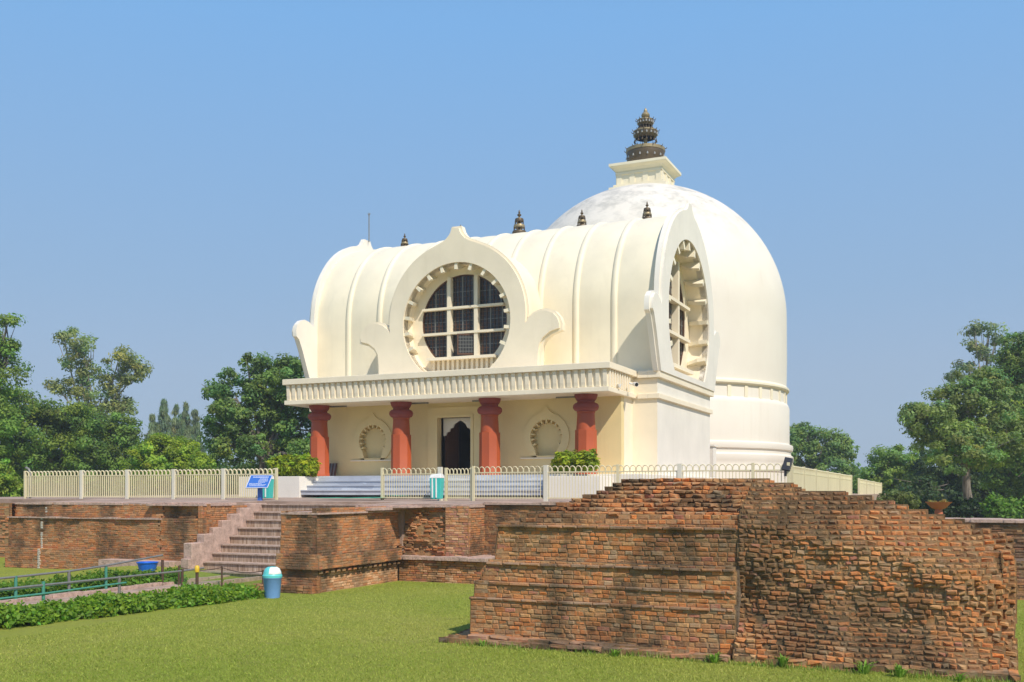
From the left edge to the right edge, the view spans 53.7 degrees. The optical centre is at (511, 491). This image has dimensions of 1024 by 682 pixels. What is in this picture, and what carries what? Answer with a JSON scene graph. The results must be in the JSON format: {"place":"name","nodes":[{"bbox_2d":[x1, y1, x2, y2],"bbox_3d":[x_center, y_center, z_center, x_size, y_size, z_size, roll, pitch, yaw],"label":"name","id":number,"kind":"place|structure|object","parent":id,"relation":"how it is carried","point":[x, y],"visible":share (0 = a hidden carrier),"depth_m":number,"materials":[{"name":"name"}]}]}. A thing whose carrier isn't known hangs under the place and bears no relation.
{"place":"outdoors","nodes":[
{"label":"outdoors","id":0,"kind":"place"},
{"bbox_2d":[6,580,218,605],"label":"path","id":1,"kind":"structure","parent":0,"point":[69,597],"depth_m":22.16,"materials":[{"name":"grey concrete"}]},
{"bbox_2d":[0,494,1023,681],"bbox_3d":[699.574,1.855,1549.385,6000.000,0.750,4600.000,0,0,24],"label":"ground","id":2,"kind":"structure","parent":0,"point":[26,630],"depth_m":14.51,"materials":[{"name":"green plant"}]},
{"bbox_2d":[0,503,8,556],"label":"brick wall","id":3,"kind":"structure","parent":2,"relation":"on","point":[4,515],"depth_m":34.07,"materials":[{"name":"brown brick"}]},
{"bbox_2d":[0,458,27,496],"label":"shrub","id":4,"kind":"object","parent":2,"relation":"on","point":[11,485],"visible":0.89,"depth_m":44.87,"materials":[{"name":"green plant"}]},
{"bbox_2d":[0,312,34,455],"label":"leafy tree","id":5,"kind":"object","parent":2,"relation":"on","point":[9,348],"visible":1,"depth_m":57.42,"materials":[{"name":"green plant"}]},
{"bbox_2d":[0,384,147,495],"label":"leafy tree","id":6,"kind":"object","parent":2,"relation":"on","point":[41,451],"visible":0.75,"depth_m":60.55,"materials":[{"name":"green plant"}]},
{"bbox_2d":[0,554,163,598],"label":"pipe rail","id":7,"kind":"object","parent":2,"relation":"on","point":[68,572],"visible":0.74,"depth_m":21.26,"materials":[{"name":"metal"}]},
{"bbox_2d":[0,565,189,599],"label":"hedge","id":8,"kind":"object","parent":2,"relation":"on","point":[170,577],"visible":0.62,"depth_m":22.26,"materials":[{"name":"green plant"}]},
{"bbox_2d":[31,467,163,495],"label":"leafy tree","id":9,"kind":"object","parent":2,"relation":"on","point":[109,490],"visible":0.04,"depth_m":77.24,"materials":[{"name":"green plant"}]},
{"bbox_2d":[42,326,154,491],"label":"eucalyptus","id":10,"kind":"object","parent":2,"relation":"on","point":[122,377],"visible":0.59,"depth_m":83.49,"materials":[{"name":"green plant"}]},
{"bbox_2d":[0,567,203,602],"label":"pipe rail","id":11,"kind":"object","parent":2,"relation":"on","point":[119,583],"visible":0.8,"depth_m":20.18,"materials":[{"name":"metal"}]},
{"bbox_2d":[5,501,246,568],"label":"retaining wall","id":12,"kind":"structure","parent":2,"relation":"on","point":[64,535],"depth_m":28.21,"materials":[{"name":"brick"}]},
{"bbox_2d":[0,575,261,605],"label":"kerb","id":13,"kind":"structure","parent":2,"relation":"on","point":[136,586],"depth_m":22.33,"materials":[{"name":"grey concrete"}]},
{"bbox_2d":[0,580,265,628],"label":"hedge","id":14,"kind":"object","parent":2,"relation":"on","point":[96,605],"visible":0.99,"depth_m":18.31,"materials":[{"name":"green plant"}]},
{"bbox_2d":[136,561,158,570],"bbox_3d":[-9.411,1.939,26.084,0.550,0.225,0.550,0,0,24],"label":"plastic tub","id":15,"kind":"object","parent":2,"relation":"on","point":[146,565],"visible":0.87,"depth_m":25.91,"materials":[{"name":"blue plastic"}]},
{"bbox_2d":[143,413,158,456],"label":"casuarina","id":16,"kind":"object","parent":2,"relation":"on","point":[152,427],"visible":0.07,"depth_m":117.70,"materials":[{"name":"green plant"}]},
{"bbox_2d":[157,398,175,438],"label":"casuarina","id":17,"kind":"object","parent":2,"relation":"on","point":[164,419],"visible":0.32,"depth_m":120.61,"materials":[{"name":"green plant"}]},
{"bbox_2d":[116,432,218,494],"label":"leafy tree","id":18,"kind":"object","parent":2,"relation":"on","point":[164,451],"visible":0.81,"depth_m":53.23,"materials":[{"name":"green plant"}]},
{"bbox_2d":[170,403,184,437],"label":"casuarina","id":19,"kind":"object","parent":2,"relation":"on","point":[179,429],"visible":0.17,"depth_m":123.65,"materials":[{"name":"green plant"}]},
{"bbox_2d":[176,401,195,444],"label":"casuarina","id":20,"kind":"object","parent":2,"relation":"on","point":[184,415],"visible":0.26,"depth_m":126.70,"materials":[{"name":"green plant"}]},
{"bbox_2d":[195,565,199,584],"bbox_3d":[-7.125,1.978,22.857,0.110,0.605,0.107,0,0,24],"label":"bollard","id":21,"kind":"object","parent":2,"relation":"on","point":[197,568],"visible":0.95,"depth_m":22.83,"materials":[{"name":"metal"}]},
{"bbox_2d":[190,409,206,454],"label":"casuarina","id":22,"kind":"object","parent":2,"relation":"on","point":[196,425],"visible":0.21,"depth_m":129.79,"materials":[{"name":"green plant"}]},
{"bbox_2d":[157,457,269,494],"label":"leafy tree","id":23,"kind":"object","parent":2,"relation":"on","point":[230,471],"visible":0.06,"depth_m":77.19,"materials":[{"name":"green plant"}]},
{"bbox_2d":[178,566,263,585],"bbox_3d":[-6.590,2.015,23.262,2.642,0.530,0.420,0,0,29],"label":"rope barrier","id":24,"kind":"object","parent":2,"relation":"on","point":[221,567],"visible":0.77,"depth_m":23.56,"materials":[{"name":"metal"}]},
{"bbox_2d":[196,351,311,475],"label":"leafy tree","id":25,"kind":"object","parent":2,"relation":"on","point":[277,433],"visible":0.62,"depth_m":59.14,"materials":[{"name":"green plant"}]},
{"bbox_2d":[262,566,281,597],"bbox_3d":[-5.016,1.903,21.150,0.410,0.655,0.410,0,0,24],"label":"swing bin","id":26,"kind":"object","parent":2,"relation":"on","point":[272,576],"visible":1,"depth_m":21.00,"materials":[{"name":"blue plastic"}]},
{"bbox_2d":[181,503,367,577],"bbox_3d":[-5.829,1.335,26.688,4.690,1.990,3.350,0,0,24],"label":"brick stair","id":27,"kind":"object","parent":2,"relation":"on","point":[247,539],"visible":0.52,"depth_m":27.04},
{"bbox_2d":[253,505,424,593],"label":"brick wall","id":28,"kind":"structure","parent":2,"relation":"on","point":[322,550],"depth_m":22.81,"materials":[{"name":"brown brick"}]},
{"bbox_2d":[0,494,885,579],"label":"terrace","id":29,"kind":"structure","parent":2,"relation":"on","point":[377,501],"depth_m":29.84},
{"bbox_2d":[25,466,30,497],"bbox_3d":[-17.156,-0.291,35.835,0.263,1.181,0.090,0,0,24],"label":"vent pipe","id":30,"kind":"object","parent":29,"relation":"on","point":[27,468],"visible":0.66,"depth_m":35.76,"materials":[{"name":"grey metal"}]},
{"bbox_2d":[24,468,277,499],"bbox_3d":[-12.162,-0.215,33.251,10.887,1.000,0.112,0,0,24],"label":"hooped fence","id":31,"kind":"object","parent":29,"relation":"on","point":[223,473],"visible":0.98,"depth_m":33.27,"materials":[{"name":"paint"}]},
{"bbox_2d":[245,475,272,500],"bbox_3d":[-7.410,-0.049,29.622,0.690,0.860,0.383,0,0,10],"label":"notice board","id":32,"kind":"object","parent":29,"relation":"on","point":[259,482],"visible":1,"depth_m":29.63,"materials":[{"name":"blue metal"}]},
{"bbox_2d":[263,477,273,497],"bbox_3d":[-7.487,-0.139,30.865,0.344,0.708,0.312,0,0,16],"label":"litter bin","id":33,"kind":"object","parent":29,"relation":"on","point":[268,492],"visible":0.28,"depth_m":30.75,"materials":[{"name":"teal plastic"}]},
{"bbox_2d":[240,476,318,497],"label":"planter wall","id":34,"kind":"structure","parent":29,"relation":"on","point":[290,486],"depth_m":35.48,"materials":[{"name":"paint"}]},
{"bbox_2d":[265,455,287,475],"bbox_3d":[-8.305,-0.882,36.322,1.144,0.889,1.086,0,0,-8],"label":"clipped shrub","id":35,"kind":"object","parent":34,"relation":"on","point":[273,462],"visible":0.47,"depth_m":36.03,"materials":[{"name":"green plant"}]},
{"bbox_2d":[278,453,300,475],"bbox_3d":[-7.814,-0.904,36.100,1.071,0.936,1.084,0,0,-26],"label":"clipped shrub","id":36,"kind":"object","parent":34,"relation":"on","point":[288,470],"visible":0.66,"depth_m":35.83,"materials":[{"name":"green plant"}]},
{"bbox_2d":[289,452,321,476],"bbox_3d":[-7.386,-0.918,35.874,1.051,0.975,1.079,0,0,-41],"label":"clipped shrub","id":37,"kind":"object","parent":34,"relation":"on","point":[306,465],"visible":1,"depth_m":35.64,"materials":[{"name":"green plant"}]},
{"bbox_2d":[321,497,380,497],"bbox_3d":[-4.664,0.192,29.975,3.087,0.038,1.000,0,0,24],"label":"door mat","id":38,"kind":"object","parent":29,"relation":"on","point":[352,497],"depth_m":30.15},
{"bbox_2d":[371,495,444,495],"bbox_3d":[-3.274,0.140,31.816,2.337,0.024,0.900,0,0,24],"label":"door mat","id":39,"kind":"object","parent":29,"relation":"on","point":[400,495],"depth_m":31.95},
{"bbox_2d":[381,467,442,500],"bbox_3d":[-2.899,-0.200,29.068,2.009,0.970,0.112,0,0,24],"label":"hooped fence","id":40,"kind":"object","parent":29,"relation":"on","point":[440,471],"visible":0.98,"depth_m":29.16,"materials":[{"name":"paint"}]},
{"bbox_2d":[300,474,555,494],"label":"marble steps","id":41,"kind":"structure","parent":29,"relation":"on","point":[346,485],"depth_m":34.12,"materials":[{"name":"white stone"}]},
{"bbox_2d":[430,474,443,498],"bbox_3d":[-2.105,-0.139,28.325,0.344,0.708,0.312,0,0,16],"label":"litter bin","id":42,"kind":"object","parent":29,"relation":"on","point":[436,485],"visible":1,"depth_m":28.20,"materials":[{"name":"teal plastic"}]},
{"bbox_2d":[282,200,719,497],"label":"temple","id":43,"kind":"structure","parent":29,"relation":"on","point":[458,347],"depth_m":35.74,"materials":[{"name":"paint"}]},
{"bbox_2d":[329,463,337,475],"bbox_3d":[-6.672,-0.785,37.585,0.336,0.510,0.180,0,0,24],"label":"striped board","id":44,"kind":"object","parent":43,"relation":"on","point":[332,469],"visible":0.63,"depth_m":37.57,"materials":[{"name":"grey wood"}]},
{"bbox_2d":[629,382,638,386],"bbox_3d":[4.000,-3.487,33.049,0.194,0.183,0.435,0,0,-23],"label":"security camera","id":45,"kind":"object","parent":43,"relation":"attached to","point":[635,384],"visible":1,"depth_m":32.87,"materials":[{"name":"white plastic"}]},
{"bbox_2d":[549,476,610,497],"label":"planter wall","id":46,"kind":"structure","parent":29,"relation":"on","point":[551,486],"depth_m":31.05,"materials":[{"name":"paint"}]},
{"bbox_2d":[550,449,576,470],"bbox_3d":[1.675,-0.937,31.655,0.966,0.773,0.900,0,0,-1],"label":"clipped shrub","id":47,"kind":"object","parent":46,"relation":"on","point":[561,458],"visible":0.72,"depth_m":31.44,"materials":[{"name":"green plant"}]},
{"bbox_2d":[569,448,600,472],"bbox_3d":[2.248,-0.948,31.424,1.031,0.774,0.976,0,0,-14],"label":"clipped shrub","id":48,"kind":"object","parent":46,"relation":"on","point":[581,458],"visible":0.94,"depth_m":31.15,"materials":[{"name":"green plant"}]},
{"bbox_2d":[472,462,789,500],"bbox_3d":[2.845,-0.210,26.475,8.663,0.990,0.112,0,0,24],"label":"hooped fence","id":49,"kind":"object","parent":29,"relation":"on","point":[679,471],"visible":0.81,"depth_m":27.00,"materials":[{"name":"paint"}]},
{"bbox_2d":[445,467,471,500],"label":"iron gate","id":50,"kind":"structure","parent":49,"relation":"attached to","point":[446,485],"depth_m":28.51,"materials":[{"name":"metal"}]},
{"bbox_2d":[782,457,792,475],"bbox_3d":[6.747,-0.603,24.745,0.262,0.476,0.225,0,0,24],"label":"floodlight","id":51,"kind":"object","parent":49,"relation":"attached to","point":[785,467],"visible":1,"depth_m":24.69,"materials":[{"name":"black metal"}]},
{"bbox_2d":[547,108,793,482],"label":"stupa","id":52,"kind":"object","parent":29,"relation":"on","point":[750,419],"visible":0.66,"depth_m":50.94,"materials":[{"name":"paint"}]},
{"bbox_2d":[710,445,717,477],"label":"pillar block","id":53,"kind":"structure","parent":29,"relation":"on","point":[712,455],"depth_m":43.96,"materials":[{"name":"paint"}]},
{"bbox_2d":[790,465,851,494],"bbox_3d":[9.866,-0.160,31.583,0.070,1.006,14.109,0,0,24],"label":"hooped fence","id":54,"kind":"object","parent":29,"relation":"on","point":[808,479],"visible":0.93,"depth_m":29.79,"materials":[{"name":"paint"}]},
{"bbox_2d":[858,478,881,493],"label":"hooped fence","id":55,"kind":"object","parent":29,"relation":"on","point":[868,487],"visible":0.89,"depth_m":44.47,"materials":[{"name":"paint"}]},
{"bbox_2d":[398,504,494,583],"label":"eroded wall","id":56,"kind":"structure","parent":2,"relation":"on","point":[445,543],"depth_m":24.92,"materials":[{"name":"brick"}]},
{"bbox_2d":[484,501,568,555],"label":"dark wall","id":57,"kind":"structure","parent":56,"relation":"on","point":[495,513],"depth_m":25.33,"materials":[{"name":"brick"}]},
{"bbox_2d":[34,467,952,500],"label":"wood","id":58,"kind":"object","parent":2,"relation":"on","point":[944,495],"visible":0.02,"depth_m":142.81,"materials":[{"name":"green plant"}]},
{"bbox_2d":[610,648,621,656],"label":"weed","id":59,"kind":"object","parent":2,"relation":"on","point":[615,653],"visible":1,"depth_m":13.62,"materials":[{"name":"green plant"}]},
{"bbox_2d":[706,651,725,662],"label":"weed","id":60,"kind":"object","parent":2,"relation":"on","point":[715,659],"visible":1,"depth_m":13.10,"materials":[{"name":"green plant"}]},
{"bbox_2d":[432,639,1021,681],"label":"rough grass","id":61,"kind":"structure","parent":2,"relation":"on","point":[788,666],"depth_m":12.86,"materials":[{"name":"green plant"}]},
{"bbox_2d":[439,478,1020,681],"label":"brick ruin","id":62,"kind":"object","parent":2,"relation":"on","point":[749,570],"visible":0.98,"depth_m":13.48,"materials":[{"name":"brown brick"}]},
{"bbox_2d":[926,502,951,513],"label":"flower pot","id":63,"kind":"object","parent":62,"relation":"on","point":[938,507],"visible":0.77,"depth_m":43.74,"materials":[{"name":"ceramic"}]},
{"bbox_2d":[928,499,947,501],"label":"flowering plant","id":64,"kind":"object","parent":63,"relation":"in","point":[944,500],"visible":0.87,"depth_m":43.88,"materials":[{"name":"green plant"}]},
{"bbox_2d":[773,653,790,666],"bbox_3d":[3.447,2.151,12.793,0.302,0.159,0.317,0,0,-41],"label":"weed","id":65,"kind":"object","parent":2,"relation":"on","point":[782,660],"visible":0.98,"depth_m":12.79,"materials":[{"name":"green plant"}]},
{"bbox_2d":[790,421,862,488],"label":"leafy tree","id":66,"kind":"object","parent":2,"relation":"on","point":[837,450],"visible":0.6,"depth_m":90.73,"materials":[{"name":"green plant"}]},
{"bbox_2d":[854,660,875,673],"bbox_3d":[4.299,2.148,12.341,0.337,0.163,0.349,0,0,40],"label":"weed","id":67,"kind":"object","parent":2,"relation":"on","point":[866,669],"visible":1,"depth_m":12.34,"materials":[{"name":"green plant"}]},
{"bbox_2d":[852,443,934,499],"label":"leafy tree","id":68,"kind":"object","parent":2,"relation":"on","point":[886,465],"visible":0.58,"depth_m":75.51,"materials":[{"name":"green plant"}]},
{"bbox_2d":[874,489,920,508],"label":"shrub","id":69,"kind":"object","parent":2,"relation":"on","point":[912,499],"visible":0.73,"depth_m":43.53,"materials":[{"name":"green plant"}]},
{"bbox_2d":[889,663,911,677],"bbox_3d":[4.653,2.151,12.094,0.277,0.158,0.306,0,0,-30],"label":"weed","id":70,"kind":"object","parent":2,"relation":"on","point":[899,670],"visible":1,"depth_m":12.09,"materials":[{"name":"green plant"}]},
{"bbox_2d":[912,495,989,517],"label":"hedge","id":71,"kind":"object","parent":2,"relation":"on","point":[964,508],"visible":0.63,"depth_m":53.56,"materials":[{"name":"green plant"}]},
{"bbox_2d":[894,446,1021,507],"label":"leafy tree","id":72,"kind":"object","parent":2,"relation":"on","point":[923,479],"visible":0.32,"depth_m":71.31,"materials":[{"name":"green plant"}]},
{"bbox_2d":[897,366,1023,517],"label":"leafy tree","id":73,"kind":"object","parent":2,"relation":"on","point":[963,437],"visible":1,"depth_m":55.12,"materials":[{"name":"green plant"}]},
{"bbox_2d":[952,672,968,681],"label":"weed","id":74,"kind":"object","parent":2,"relation":"on","point":[959,675],"visible":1,"depth_m":11.84,"materials":[{"name":"green plant"}]},
{"bbox_2d":[943,319,1009,409],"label":"eucalyptus","id":75,"kind":"object","parent":2,"relation":"on","point":[980,349],"visible":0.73,"depth_m":85.87,"materials":[{"name":"green plant"}]},
{"bbox_2d":[945,518,1023,599],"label":"ruin","id":76,"kind":"object","parent":2,"relation":"on","point":[1014,528],"visible":0.06,"depth_m":22.03,"materials":[{"name":"brick"}]},
{"bbox_2d":[974,332,1023,499],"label":"leafy tree","id":77,"kind":"object","parent":2,"relation":"on","point":[1010,361],"visible":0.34,"depth_m":61.66,"materials":[{"name":"green plant"}]},
{"bbox_2d":[979,491,1023,518],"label":"hedge","id":78,"kind":"object","parent":2,"relation":"on","point":[994,506],"visible":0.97,"depth_m":51.60,"materials":[{"name":"green plant"}]},
{"bbox_2d":[0,0,1023,484],"label":"sky","id":79,"kind":"structure","parent":0,"point":[180,180],"materials":[{"name":"blue"}]}
]}

